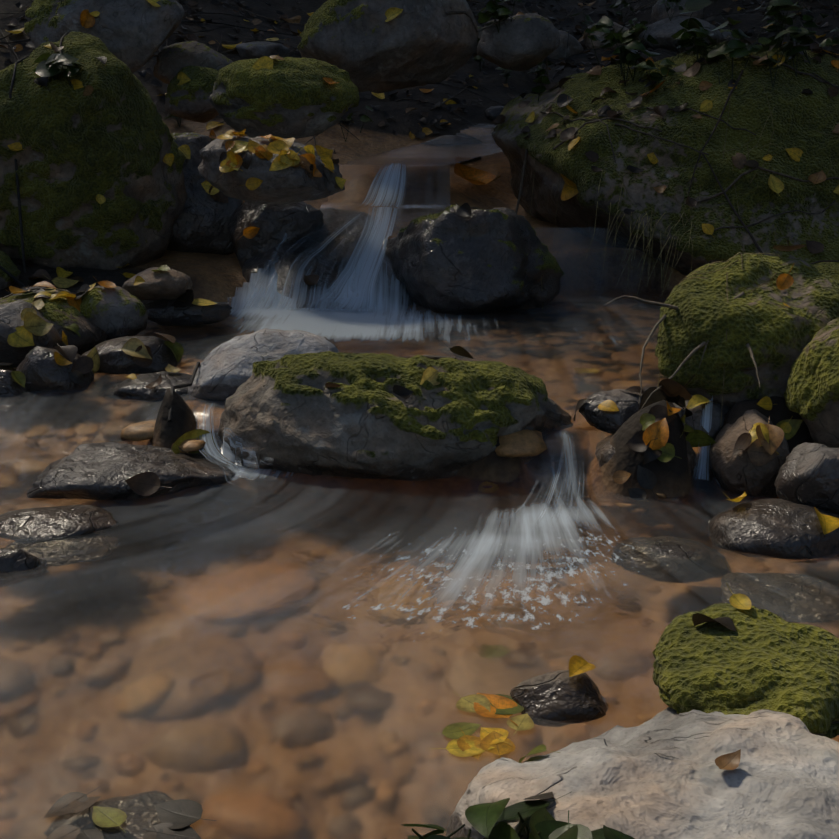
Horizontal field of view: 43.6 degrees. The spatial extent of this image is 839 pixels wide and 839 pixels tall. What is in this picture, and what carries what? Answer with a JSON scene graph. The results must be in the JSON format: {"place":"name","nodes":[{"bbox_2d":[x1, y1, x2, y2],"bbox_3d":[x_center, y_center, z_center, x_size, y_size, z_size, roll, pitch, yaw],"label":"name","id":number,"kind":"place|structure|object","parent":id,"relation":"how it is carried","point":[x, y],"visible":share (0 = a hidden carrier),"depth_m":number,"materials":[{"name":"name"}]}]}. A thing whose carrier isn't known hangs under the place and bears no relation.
{"place":"outdoors","nodes":[
{"label":"outdoors","id":0,"kind":"place"},
{"bbox_2d":[0,124,838,838],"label":"stream water","id":1,"kind":"structure","parent":0,"point":[264,654],"depth_m":1.51,"materials":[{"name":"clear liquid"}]},
{"bbox_2d":[0,548,40,571],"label":"rock","id":2,"kind":"object","parent":1,"relation":"in","point":[11,559],"visible":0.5,"depth_m":1.59,"materials":[{"name":"grey stone"}]},
{"bbox_2d":[0,505,117,537],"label":"rock","id":3,"kind":"object","parent":1,"relation":"in","point":[63,521],"visible":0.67,"depth_m":1.74,"materials":[{"name":"stone"}]},
{"bbox_2d":[81,336,181,373],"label":"rock","id":4,"kind":"object","parent":1,"relation":"on","point":[112,361],"visible":0.69,"depth_m":2.52,"materials":[{"name":"grey stone"}]},
{"bbox_2d":[113,371,191,399],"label":"rock","id":5,"kind":"object","parent":1,"relation":"in","point":[134,388],"visible":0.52,"depth_m":2.34,"materials":[{"name":"grey stone"}]},
{"bbox_2d":[143,299,231,325],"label":"rock","id":6,"kind":"object","parent":1,"relation":"on","point":[162,312],"visible":0.71,"depth_m":2.98,"materials":[{"name":"grey stone"}]},
{"bbox_2d":[122,267,192,299],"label":"rock","id":7,"kind":"object","parent":6,"relation":"on","point":[171,284],"visible":0.92,"depth_m":2.94,"materials":[{"name":"grey stone"}]},
{"bbox_2d":[197,404,268,483],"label":"cascade","id":8,"kind":"object","parent":1,"relation":"on","point":[214,451],"visible":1,"depth_m":2.06,"materials":[{"name":"white liquid"}]},
{"bbox_2d":[187,328,338,400],"bbox_3d":[-0.343,-0.097,2.357,0.355,0.208,0.252,0,16,1],"label":"grey rock","id":9,"kind":"object","parent":1,"relation":"in","point":[224,372],"visible":0.35,"depth_m":2.29,"materials":[{"name":"stone"}]},
{"bbox_2d":[309,207,398,311],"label":"waterfall","id":10,"kind":"structure","parent":1,"relation":"on","point":[365,275],"depth_m":3.46,"materials":[{"name":"white liquid"}]},
{"bbox_2d":[363,163,406,206],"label":"cascade","id":11,"kind":"object","parent":1,"relation":"on","point":[389,185],"visible":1,"depth_m":3.84,"materials":[{"name":"white liquid"}]},
{"bbox_2d":[505,451,583,519],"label":"cascade","id":12,"kind":"object","parent":1,"relation":"on","point":[558,489],"visible":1,"depth_m":1.87,"materials":[{"name":"white liquid"}]},
{"bbox_2d":[510,670,605,720],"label":"rock","id":13,"kind":"object","parent":1,"relation":"in","point":[560,695],"visible":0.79,"depth_m":1.20,"materials":[{"name":"wet dark stone"}]},
{"bbox_2d":[579,389,641,432],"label":"rock","id":14,"kind":"object","parent":1,"relation":"on","point":[627,404],"visible":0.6,"depth_m":2.04,"materials":[{"name":"grey stone"}]},
{"bbox_2d":[648,542,695,558],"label":"rock","id":15,"kind":"object","parent":1,"relation":"in","point":[674,549],"visible":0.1,"depth_m":1.65,"materials":[{"name":"grey stone"}]},
{"bbox_2d":[669,395,729,440],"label":"rock","id":16,"kind":"object","parent":1,"relation":"on","point":[693,420],"visible":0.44,"depth_m":1.98,"materials":[{"name":"grey stone"}]},
{"bbox_2d":[693,398,712,480],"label":"cascade","id":17,"kind":"object","parent":1,"relation":"on","point":[706,422],"visible":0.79,"depth_m":1.96,"materials":[{"name":"white liquid"}]},
{"bbox_2d":[652,603,838,738],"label":"mossy rock","id":18,"kind":"object","parent":1,"relation":"on","point":[760,659],"visible":0.85,"depth_m":1.08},
{"bbox_2d":[655,252,838,407],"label":"rock","id":19,"kind":"object","parent":1,"relation":"on","point":[769,327],"visible":0.79,"depth_m":1.98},
{"bbox_2d":[708,498,838,557],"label":"rock","id":20,"kind":"object","parent":1,"relation":"in","point":[778,528],"visible":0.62,"depth_m":1.65,"materials":[{"name":"stone"}]},
{"bbox_2d":[0,0,838,496],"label":"terrain","id":21,"kind":"structure","parent":0,"point":[216,276],"depth_m":5.03,"materials":[{"name":"soil"}]},
{"bbox_2d":[0,251,20,289],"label":"bank rock","id":22,"kind":"object","parent":21,"relation":"on","point":[8,265],"visible":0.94,"depth_m":3.23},
{"bbox_2d":[0,370,26,396],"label":"rock","id":23,"kind":"object","parent":21,"relation":"on","point":[10,386],"visible":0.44,"depth_m":2.35,"materials":[{"name":"grey stone"}]},
{"bbox_2d":[5,286,43,296],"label":"bank rock","id":24,"kind":"object","parent":21,"relation":"on","point":[28,288],"depth_m":2.98,"materials":[{"name":"grey stone"}]},
{"bbox_2d":[0,300,65,367],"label":"rock","id":25,"kind":"object","parent":21,"relation":"on","point":[10,318],"visible":0.6,"depth_m":2.49,"materials":[{"name":"grey stone"}]},
{"bbox_2d":[0,289,106,354],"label":"bank rock","id":26,"kind":"object","parent":21,"relation":"on","point":[59,314],"visible":0.31,"depth_m":2.71,"materials":[{"name":"grey stone"}]},
{"bbox_2d":[16,346,93,389],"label":"rock","id":27,"kind":"object","parent":21,"relation":"on","point":[39,367],"visible":0.5,"depth_m":2.37,"materials":[{"name":"grey stone"}]},
{"bbox_2d":[0,31,186,269],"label":"boulder","id":28,"kind":"object","parent":21,"relation":"on","point":[112,142],"visible":0.77,"depth_m":3.31,"materials":[{"name":"green plant"}]},
{"bbox_2d":[24,0,184,72],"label":"rock","id":29,"kind":"object","parent":21,"relation":"on","point":[133,35],"visible":0.67,"depth_m":4.00,"materials":[{"name":"grey stone"}]},
{"bbox_2d":[80,286,147,340],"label":"rock","id":30,"kind":"object","parent":21,"relation":"on","point":[116,312],"visible":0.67,"depth_m":2.77,"materials":[{"name":"grey stone"}]},
{"bbox_2d":[27,442,234,498],"bbox_3d":[-0.539,0.108,1.999,0.374,0.108,0.311,0,16,1],"label":"flat rock","id":31,"kind":"object","parent":21,"relation":"on","point":[105,470],"visible":0.67,"depth_m":1.92,"materials":[{"name":"grey stone"}]},
{"bbox_2d":[165,65,218,122],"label":"rock","id":32,"kind":"object","parent":21,"relation":"on","point":[189,100],"visible":0.71,"depth_m":4.16,"materials":[{"name":"grey stone"}]},
{"bbox_2d":[153,41,232,83],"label":"rock","id":33,"kind":"object","parent":32,"relation":"on","point":[174,59],"visible":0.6,"depth_m":4.23,"materials":[{"name":"grey stone"}]},
{"bbox_2d":[167,132,243,254],"bbox_3d":[-0.868,-0.796,3.797,0.435,0.470,0.341,-5,17,-17],"label":"cascade rock","id":34,"kind":"object","parent":21,"relation":"on","point":[202,222],"visible":0.33,"depth_m":3.69,"materials":[{"name":"grey stone"}]},
{"bbox_2d":[236,41,289,58],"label":"slope rock","id":35,"kind":"object","parent":21,"relation":"on","point":[253,50],"visible":0.62,"depth_m":5.58,"materials":[{"name":"grey stone"}]},
{"bbox_2d":[227,201,323,268],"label":"cascade rock","id":36,"kind":"object","parent":21,"relation":"on","point":[293,221],"visible":0.48,"depth_m":3.56,"materials":[{"name":"wet dark stone"}]},
{"bbox_2d":[198,136,344,204],"bbox_3d":[-0.410,-0.682,2.867,0.373,0.183,0.340,7,18,24],"label":"rock","id":37,"kind":"object","parent":36,"relation":"on","point":[291,184],"visible":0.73,"depth_m":2.75,"materials":[{"name":"dark stone"},{"name":"fallen leaves"}]},
{"bbox_2d":[209,57,359,138],"bbox_3d":[-0.454,-1.074,3.507,0.503,0.271,0.425,0,16,1],"label":"mossy rock","id":38,"kind":"object","parent":21,"relation":"on","point":[291,97],"visible":0.96,"depth_m":3.39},
{"bbox_2d":[242,242,362,308],"bbox_3d":[-0.302,-0.439,3.514,0.606,0.429,0.693,0,16,1],"label":"rock","id":39,"kind":"object","parent":21,"relation":"on","point":[252,264],"visible":0.04,"depth_m":3.46,"materials":[{"name":"grey stone"}]},
{"bbox_2d":[243,209,382,310],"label":"waterfall","id":40,"kind":"structure","parent":39,"relation":"on","point":[297,296],"depth_m":3.38,"materials":[{"name":"white liquid"}]},
{"bbox_2d":[0,363,666,497],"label":"streambed pebbles","id":41,"kind":"object","parent":21,"relation":"on","point":[524,443],"depth_m":1.99,"materials":[{"name":"stone"}]},
{"bbox_2d":[297,0,477,93],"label":"rock","id":42,"kind":"object","parent":21,"relation":"on","point":[367,47],"visible":0.96,"depth_m":3.99,"materials":[{"name":"grey stone"}]},
{"bbox_2d":[218,351,571,479],"bbox_3d":[-0.054,0.012,2.140,0.725,0.311,0.444,0,16,1],"label":"mossy rock","id":43,"kind":"object","parent":21,"relation":"on","point":[290,413],"visible":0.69,"depth_m":1.98,"materials":[{"name":"grey stone"}]},
{"bbox_2d":[0,0,838,838],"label":"fallen leaves","id":44,"kind":"object","parent":21,"relation":"on","point":[178,818],"visible":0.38,"depth_m":2.49,"materials":[{"name":"yellow plant"}]},
{"bbox_2d":[0,0,838,421],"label":"fallen twigs","id":45,"kind":"object","parent":21,"relation":"on","point":[174,388],"visible":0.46,"depth_m":3.52,"materials":[{"name":"brown wood"}]},
{"bbox_2d":[27,0,838,838],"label":"herb plant","id":46,"kind":"object","parent":21,"relation":"on","point":[493,820],"depth_m":3.52,"materials":[{"name":"green plant"}]},
{"bbox_2d":[426,135,480,162],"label":"slope rock","id":47,"kind":"object","parent":21,"relation":"on","point":[457,137],"visible":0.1,"depth_m":4.73,"materials":[{"name":"grey stone"}]},
{"bbox_2d":[386,204,564,313],"bbox_3d":[0.137,-0.515,3.460,0.611,0.403,0.512,11,19,34],"label":"cascade rock","id":48,"kind":"object","parent":21,"relation":"on","point":[501,259],"visible":0.79,"depth_m":3.25,"materials":[{"name":"grey stone"}]},
{"bbox_2d":[474,26,482,52],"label":"slope rock","id":49,"kind":"object","parent":21,"relation":"on","point":[480,32],"visible":0.04,"depth_m":6.14,"materials":[{"name":"grey stone"}]},
{"bbox_2d":[485,106,503,120],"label":"slope rock","id":50,"kind":"object","parent":21,"relation":"on","point":[494,111],"visible":0.54,"depth_m":5.26,"materials":[{"name":"grey stone"}]},
{"bbox_2d":[477,13,560,70],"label":"rock","id":51,"kind":"object","parent":21,"relation":"on","point":[526,41],"visible":0.96,"depth_m":4.20,"materials":[{"name":"grey stone"}]},
{"bbox_2d":[548,30,583,58],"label":"slope rock","id":52,"kind":"object","parent":21,"relation":"on","point":[575,47],"visible":0.33,"depth_m":6.55,"materials":[{"name":"grey stone"}]},
{"bbox_2d":[584,22,628,49],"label":"slope rock","id":53,"kind":"object","parent":21,"relation":"on","point":[617,27],"visible":0.31,"depth_m":6.72,"materials":[{"name":"grey stone"}]},
{"bbox_2d":[446,707,838,838],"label":"grey rock","id":54,"kind":"object","parent":21,"relation":"on","point":[661,775],"visible":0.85,"depth_m":0.91,"materials":[{"name":"pale grey stone"}]},
{"bbox_2d":[598,436,696,475],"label":"leaves","id":55,"kind":"object","parent":21,"relation":"on","point":[606,452],"visible":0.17,"depth_m":1.94,"materials":[{"name":"brown plant"}]},
{"bbox_2d":[492,41,838,275],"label":"rock","id":56,"kind":"object","parent":21,"relation":"on","point":[795,112],"visible":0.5,"depth_m":3.50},
{"bbox_2d":[651,0,703,22],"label":"slope rock","id":57,"kind":"object","parent":21,"relation":"on","point":[659,12],"visible":0.33,"depth_m":6.85,"materials":[{"name":"grey stone"}]},
{"bbox_2d":[638,15,723,50],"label":"slope rock","id":58,"kind":"object","parent":21,"relation":"on","point":[661,32],"visible":0.44,"depth_m":6.26,"materials":[{"name":"grey stone"}]},
{"bbox_2d":[604,292,759,412],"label":"twigs","id":59,"kind":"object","parent":21,"relation":"on","point":[697,348],"depth_m":1.98,"materials":[{"name":"wood"}]},
{"bbox_2d":[529,86,838,426],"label":"roots","id":60,"kind":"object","parent":21,"relation":"on","point":[636,241],"visible":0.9,"depth_m":3.46,"materials":[{"name":"beige plant"}]},
{"bbox_2d":[719,29,739,42],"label":"slope rock","id":61,"kind":"object","parent":21,"relation":"on","point":[725,32],"visible":0.21,"depth_m":6.33,"materials":[{"name":"grey stone"}]},
{"bbox_2d":[708,409,789,495],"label":"rock","id":62,"kind":"object","parent":21,"relation":"on","point":[740,473],"visible":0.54,"depth_m":1.89,"materials":[{"name":"brown-grey stone"}]},
{"bbox_2d":[774,442,838,513],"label":"rock","id":63,"kind":"object","parent":21,"relation":"on","point":[808,473],"visible":0.79,"depth_m":1.76,"materials":[{"name":"stone"}]},
{"bbox_2d":[783,318,838,447],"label":"rock","id":64,"kind":"object","parent":21,"relation":"on","point":[811,394],"visible":0.96,"depth_m":1.86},
{"bbox_2d":[811,262,838,280],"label":"bank rock","id":65,"kind":"object","parent":21,"relation":"on","point":[830,269],"visible":0.12,"depth_m":3.07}
]}

